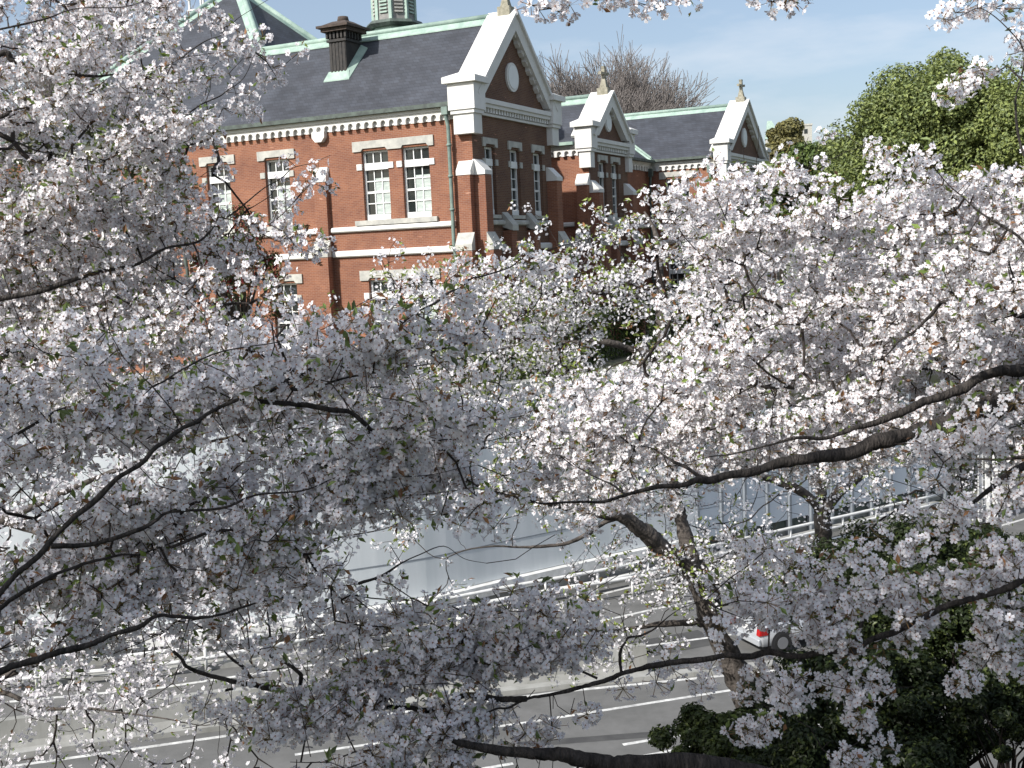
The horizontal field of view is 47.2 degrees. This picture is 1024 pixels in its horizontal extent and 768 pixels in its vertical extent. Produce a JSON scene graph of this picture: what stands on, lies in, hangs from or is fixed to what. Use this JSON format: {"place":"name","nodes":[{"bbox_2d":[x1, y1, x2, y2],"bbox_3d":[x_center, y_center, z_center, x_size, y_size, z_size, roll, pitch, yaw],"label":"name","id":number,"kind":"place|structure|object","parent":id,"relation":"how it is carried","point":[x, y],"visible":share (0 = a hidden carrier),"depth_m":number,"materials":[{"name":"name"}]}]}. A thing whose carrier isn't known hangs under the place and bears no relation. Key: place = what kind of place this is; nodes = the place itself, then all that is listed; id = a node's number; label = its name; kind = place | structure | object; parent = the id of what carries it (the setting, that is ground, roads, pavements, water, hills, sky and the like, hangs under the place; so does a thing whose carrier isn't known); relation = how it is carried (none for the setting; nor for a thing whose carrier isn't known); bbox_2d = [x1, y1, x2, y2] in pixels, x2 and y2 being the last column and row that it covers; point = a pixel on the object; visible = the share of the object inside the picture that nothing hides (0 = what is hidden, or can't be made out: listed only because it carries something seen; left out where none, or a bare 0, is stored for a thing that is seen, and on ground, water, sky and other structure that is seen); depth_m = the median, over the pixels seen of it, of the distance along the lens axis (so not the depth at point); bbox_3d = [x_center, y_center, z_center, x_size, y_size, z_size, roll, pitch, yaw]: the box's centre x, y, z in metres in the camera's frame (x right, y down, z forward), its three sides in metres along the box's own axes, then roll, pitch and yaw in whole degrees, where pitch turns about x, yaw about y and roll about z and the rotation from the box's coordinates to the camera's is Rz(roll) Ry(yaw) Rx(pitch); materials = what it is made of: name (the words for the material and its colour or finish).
{"place":"outdoors","nodes":[
{"label":"outdoors","id":0,"kind":"place"},
{"bbox_2d":[0,0,195,288],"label":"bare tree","id":1,"kind":"object","parent":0,"point":[49,82],"visible":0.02,"depth_m":87.25,"materials":[{"name":"plant"}]},
{"bbox_2d":[0,0,775,374],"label":"brick building","id":2,"kind":"structure","parent":0,"point":[420,136],"depth_m":53.59,"materials":[{"name":"red brick"}]},
{"bbox_2d":[208,164,232,228],"bbox_3d":[-13.684,-8.812,55.381,1.360,3.020,0.200,0,7,26],"label":"window","id":3,"kind":"structure","parent":2,"relation":"in","point":[213,180],"depth_m":55.36,"materials":[{"name":"white paint"}]},
{"bbox_2d":[217,285,238,339],"bbox_3d":[-13.429,-3.187,56.003,1.360,3.050,0.200,0,7,26],"label":"window","id":4,"kind":"structure","parent":2,"relation":"in","point":[226,285],"depth_m":55.91,"materials":[{"name":"white paint"}]},
{"bbox_2d":[266,159,292,225],"bbox_3d":[-10.624,-8.788,53.900,1.360,3.020,0.200,0,7,26],"label":"window","id":5,"kind":"structure","parent":2,"relation":"in","point":[272,169],"depth_m":53.96,"materials":[{"name":"white paint"}]},
{"bbox_2d":[275,283,299,348],"bbox_3d":[-10.368,-3.163,54.521,1.360,3.050,0.200,0,7,26],"label":"window","id":6,"kind":"structure","parent":2,"relation":"in","point":[286,286],"depth_m":54.48,"materials":[{"name":"white paint"}]},
{"bbox_2d":[363,149,390,219],"bbox_3d":[-5.876,-8.749,51.601,1.360,3.020,0.200,0,7,26],"label":"window","id":7,"kind":"structure","parent":2,"relation":"in","point":[376,170],"depth_m":51.64,"materials":[{"name":"white paint"}]},
{"bbox_2d":[371,279,397,334],"bbox_3d":[-5.621,-3.124,52.223,1.360,3.050,0.200,0,7,26],"label":"window","id":8,"kind":"structure","parent":2,"relation":"in","point":[374,282],"depth_m":52.25,"materials":[{"name":"white paint"}]},
{"bbox_2d":[403,146,431,217],"bbox_3d":[-4.031,-8.734,50.707,1.360,3.020,0.200,0,7,26],"label":"window","id":9,"kind":"structure","parent":2,"relation":"in","point":[416,159],"depth_m":50.74,"materials":[{"name":"white paint"}]},
{"bbox_2d":[410,278,436,338],"bbox_3d":[-3.775,-3.109,51.329,1.360,3.050,0.200,0,7,26],"label":"window","id":10,"kind":"structure","parent":2,"relation":"in","point":[424,302],"depth_m":51.30,"materials":[{"name":"white paint"}]},
{"bbox_2d":[484,147,494,214],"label":"window","id":11,"kind":"structure","parent":2,"relation":"in","point":[487,150],"depth_m":51.08,"materials":[{"name":"white paint"}]},
{"bbox_2d":[510,150,518,214],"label":"window","id":12,"kind":"structure","parent":2,"relation":"in","point":[513,169],"depth_m":53.33,"materials":[{"name":"white paint"}]},
{"bbox_2d":[533,153,541,215],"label":"window","id":13,"kind":"structure","parent":2,"relation":"in","point":[535,156],"depth_m":55.59,"materials":[{"name":"white paint"}]},
{"bbox_2d":[599,162,604,216],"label":"window","id":14,"kind":"structure","parent":2,"relation":"in","point":[601,177],"depth_m":62.99,"materials":[{"name":"white paint"}]},
{"bbox_2d":[612,164,617,217],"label":"window","id":15,"kind":"structure","parent":2,"relation":"in","point":[614,178],"depth_m":64.77,"materials":[{"name":"white paint"}]},
{"bbox_2d":[666,178,689,218],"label":"window","id":16,"kind":"structure","parent":2,"relation":"in","point":[668,184],"depth_m":76.24,"materials":[{"name":"white paint"}]},
{"bbox_2d":[669,260,691,290],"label":"window","id":17,"kind":"structure","parent":2,"relation":"in","point":[678,275],"depth_m":76.73,"materials":[{"name":"black glass"}]},
{"bbox_2d":[0,491,1023,767],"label":"road","id":18,"kind":"structure","parent":0,"point":[636,719],"depth_m":32.24,"materials":[{"name":"grey asphalt"}]},
{"bbox_2d":[0,643,647,750],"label":"concrete barrier","id":19,"kind":"object","parent":18,"relation":"on","point":[41,728],"visible":0.38,"depth_m":32.04,"materials":[{"name":"grey concrete"}]},
{"bbox_2d":[1,494,938,690],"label":"guard rail","id":20,"kind":"object","parent":18,"relation":"on","point":[476,593],"visible":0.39,"depth_m":41.77,"materials":[{"name":"white metal"}]},
{"bbox_2d":[0,501,940,760],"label":"kerb","id":21,"kind":"structure","parent":18,"relation":"on","point":[30,751],"depth_m":34.05,"materials":[{"name":"concrete"}]},
{"bbox_2d":[0,496,1023,767],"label":"road markings","id":22,"kind":"object","parent":18,"relation":"on","point":[474,702],"visible":0.23,"depth_m":32.67,"materials":[{"name":"paint"}]},
{"bbox_2d":[318,557,732,649],"bbox_3d":[1.528,7.582,41.173,17.224,0.770,0.444,-6,7,-26],"label":"guard rail","id":23,"kind":"object","parent":18,"relation":"on","point":[593,584],"visible":0.25,"depth_m":41.80,"materials":[{"name":"white metal"}]},
{"bbox_2d":[373,630,1023,755],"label":"road patches","id":24,"kind":"object","parent":18,"relation":"on","point":[694,634],"visible":0.19,"depth_m":36.23,"materials":[{"name":"grey asphalt"}]},
{"bbox_2d":[733,602,829,650],"bbox_3d":[9.048,7.380,37.064,4.035,1.555,1.886,-5,7,-22],"label":"parked car","id":25,"kind":"object","parent":18,"relation":"on","point":[779,640],"visible":0.28,"depth_m":35.87,"materials":[{"name":"silver metal"}]},
{"bbox_2d":[731,496,991,584],"bbox_3d":[14.028,6.257,46.563,17.676,1.090,0.513,-7,7,-33],"label":"guard rail","id":26,"kind":"object","parent":18,"relation":"on","point":[983,506],"visible":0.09,"depth_m":47.84,"materials":[{"name":"grey metal"}]},
{"bbox_2d":[978,451,982,521],"bbox_3d":[20.394,4.360,51.044,0.220,3.300,0.220,-3,6,0],"label":"marker post","id":27,"kind":"object","parent":18,"relation":"on","point":[980,481],"visible":0.18,"depth_m":50.97,"materials":[{"name":"white paint"}]},
{"bbox_2d":[984,457,989,521],"bbox_3d":[20.669,4.354,50.988,0.220,3.300,0.220,-3,6,0],"label":"marker post","id":28,"kind":"object","parent":18,"relation":"on","point":[986,481],"visible":0.21,"depth_m":50.96,"materials":[{"name":"white paint"}]},
{"bbox_2d":[992,452,997,516],"bbox_3d":[20.978,4.347,50.925,0.220,3.300,0.220,-3,6,0],"label":"marker post","id":29,"kind":"object","parent":18,"relation":"on","point":[996,469],"depth_m":50.86,"materials":[{"name":"white paint"}]},
{"bbox_2d":[0,256,1023,494],"bbox_3d":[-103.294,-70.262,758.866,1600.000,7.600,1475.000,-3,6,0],"label":"terrain","id":30,"kind":"structure","parent":0,"point":[619,359],"depth_m":54.61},
{"bbox_2d":[0,78,201,399],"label":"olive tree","id":31,"kind":"object","parent":30,"relation":"on","point":[132,174],"visible":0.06,"depth_m":40.96,"materials":[{"name":"green plant"}]},
{"bbox_2d":[188,201,290,341],"bbox_3d":[-10.690,-3.207,46.112,3.963,7.926,3.654,-3,6,0],"label":"red leaved shrub","id":32,"kind":"object","parent":30,"relation":"on","point":[231,280],"visible":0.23,"depth_m":45.84,"materials":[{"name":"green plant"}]},
{"bbox_2d":[372,342,547,384],"bbox_3d":[-2.211,-0.812,47.456,7.470,1.667,1.532,-3,6,-8],"label":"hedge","id":33,"kind":"object","parent":30,"relation":"on","point":[523,374],"visible":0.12,"depth_m":47.18,"materials":[{"name":"green plant"}]},
{"bbox_2d":[519,302,642,371],"bbox_3d":[3.331,-2.261,53.429,2.068,2.725,10.321,1,7,28],"label":"hedge","id":34,"kind":"object","parent":30,"relation":"on","point":[604,349],"visible":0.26,"depth_m":54.08,"materials":[{"name":"green plant"}]},
{"bbox_2d":[537,25,718,113],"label":"bare tree","id":35,"kind":"object","parent":30,"relation":"on","point":[633,93],"visible":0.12,"depth_m":100.99,"materials":[{"name":"brown plant"}]},
{"bbox_2d":[615,288,724,356],"bbox_3d":[7.923,-3.139,57.384,2.278,3.184,6.952,3,9,43],"label":"hedge","id":36,"kind":"object","parent":30,"relation":"on","point":[670,332],"visible":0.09,"depth_m":56.15,"materials":[{"name":"green plant"}]},
{"bbox_2d":[707,276,778,344],"bbox_3d":[11.656,-3.688,58.913,3.335,3.589,2.687,-8,8,-38],"label":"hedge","id":37,"kind":"object","parent":30,"relation":"on","point":[747,305],"depth_m":58.38,"materials":[{"name":"green plant"}]},
{"bbox_2d":[765,117,805,288],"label":"broadleaf tree","id":38,"kind":"object","parent":30,"relation":"on","point":[785,131],"visible":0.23,"depth_m":102.71,"materials":[{"name":"green plant"}]},
{"bbox_2d":[763,140,844,241],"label":"broadleaf tree","id":39,"kind":"object","parent":30,"relation":"on","point":[808,153],"visible":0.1,"depth_m":90.60,"materials":[{"name":"green plant"}]},
{"bbox_2d":[820,125,930,293],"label":"broadleaf tree","id":40,"kind":"object","parent":30,"relation":"on","point":[831,153],"depth_m":77.29,"materials":[{"name":"green plant"}]},
{"bbox_2d":[809,46,1023,321],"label":"broadleaf tree","id":41,"kind":"object","parent":30,"relation":"on","point":[907,110],"visible":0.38,"depth_m":59.70,"materials":[{"name":"green plant"}]},
{"bbox_2d":[948,54,1023,223],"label":"broadleaf tree","id":42,"kind":"object","parent":30,"relation":"on","point":[995,128],"visible":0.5,"depth_m":56.57,"materials":[{"name":"green plant"}]},
{"bbox_2d":[0,0,1023,263],"label":"sky","id":43,"kind":"structure","parent":0,"point":[808,67],"materials":[{"name":"blue"}]},
{"bbox_2d":[26,460,1023,672],"bbox_3d":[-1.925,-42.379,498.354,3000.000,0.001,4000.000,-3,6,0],"label":"ground","id":44,"kind":"structure","parent":0,"point":[974,480],"depth_m":58.57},
{"bbox_2d":[0,365,699,671],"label":"sound wall","id":45,"kind":"structure","parent":44,"relation":"on","point":[426,572],"depth_m":40.61,"materials":[{"name":"paint"}]},
{"bbox_2d":[765,121,813,253],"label":"office block","id":46,"kind":"structure","parent":44,"relation":"on","point":[807,132],"depth_m":413.67,"materials":[{"name":"grey stone"}]},
{"bbox_2d":[695,378,946,554],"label":"panel wall","id":47,"kind":"structure","parent":44,"relation":"on","point":[899,475],"depth_m":49.87,"materials":[{"name":"grey metal"}]},
{"bbox_2d":[763,150,778,283],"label":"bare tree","id":48,"kind":"object","parent":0,"point":[777,274],"visible":0.03,"depth_m":96.11,"materials":[{"name":"brown plant"}]},
{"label":"embankment","id":49,"kind":"structure","parent":0,"visible":0},
{"bbox_2d":[0,0,339,432],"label":"cherry tree","id":50,"kind":"object","parent":49,"relation":"on","point":[40,296],"visible":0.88,"depth_m":5.62,"materials":[{"name":"white plant"}]},
{"bbox_2d":[0,280,557,767],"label":"cherry tree","id":51,"kind":"object","parent":49,"relation":"on","point":[124,664],"visible":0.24,"depth_m":8.12,"materials":[{"name":"grey plant"}]},
{"bbox_2d":[0,233,599,756],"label":"cherry tree","id":52,"kind":"object","parent":49,"relation":"on","point":[242,385],"visible":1,"depth_m":3.89,"materials":[{"name":"white plant"}]},
{"bbox_2d":[172,0,1023,767],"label":"cherry tree","id":53,"kind":"object","parent":49,"relation":"on","point":[470,654],"visible":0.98,"depth_m":4.37,"materials":[{"name":"white plant"}]},
{"bbox_2d":[324,197,911,707],"bbox_3d":[1.300,2.059,13.090,6.934,8.413,3.531,-3,6,0],"label":"cherry tree","id":54,"kind":"object","parent":49,"relation":"on","point":[688,561],"visible":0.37,"depth_m":12.80,"materials":[{"name":"grey plant"}]},
{"bbox_2d":[514,0,813,25],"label":"cherry tree","id":55,"kind":"object","parent":49,"relation":"on","point":[553,5],"visible":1,"depth_m":3.99,"materials":[{"name":"white plant"}]},
{"bbox_2d":[647,701,778,762],"bbox_3d":[2.052,4.099,11.139,1.507,2.146,1.274,-3,6,0],"label":"evergreen shrub","id":56,"kind":"object","parent":49,"relation":"on","point":[698,728],"visible":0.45,"depth_m":10.89,"materials":[{"name":"green plant"}]},
{"bbox_2d":[480,126,1023,538],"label":"cherry tree","id":57,"kind":"object","parent":49,"relation":"on","point":[883,364],"visible":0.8,"depth_m":5.62,"materials":[{"name":"white plant"}]},
{"bbox_2d":[628,417,1023,641],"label":"cherry tree","id":58,"kind":"object","parent":49,"relation":"on","point":[802,491],"visible":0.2,"depth_m":16.47,"materials":[{"name":"grey plant"}]},
{"bbox_2d":[733,710,956,767],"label":"evergreen shrub","id":59,"kind":"object","parent":49,"relation":"on","point":[798,746],"visible":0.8,"depth_m":9.92,"materials":[{"name":"green plant"}]},
{"bbox_2d":[738,642,987,767],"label":"evergreen shrub","id":60,"kind":"object","parent":49,"relation":"on","point":[916,703],"visible":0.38,"depth_m":10.59,"materials":[{"name":"green plant"}]},
{"bbox_2d":[782,512,1022,683],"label":"evergreen shrub","id":61,"kind":"object","parent":49,"relation":"on","point":[899,531],"visible":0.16,"depth_m":13.28,"materials":[{"name":"green plant"}]},
{"bbox_2d":[816,527,1023,767],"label":"evergreen shrub","id":62,"kind":"object","parent":49,"relation":"on","point":[947,635],"visible":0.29,"depth_m":11.49,"materials":[{"name":"green plant"}]},
{"bbox_2d":[935,524,1023,767],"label":"evergreen shrub","id":63,"kind":"object","parent":49,"relation":"on","point":[1020,536],"visible":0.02,"depth_m":14.64,"materials":[{"name":"green plant"}]},
{"bbox_2d":[946,668,1023,767],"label":"evergreen shrub","id":64,"kind":"object","parent":49,"relation":"on","point":[1003,716],"visible":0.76,"depth_m":10.54,"materials":[{"name":"green plant"}]}
]}

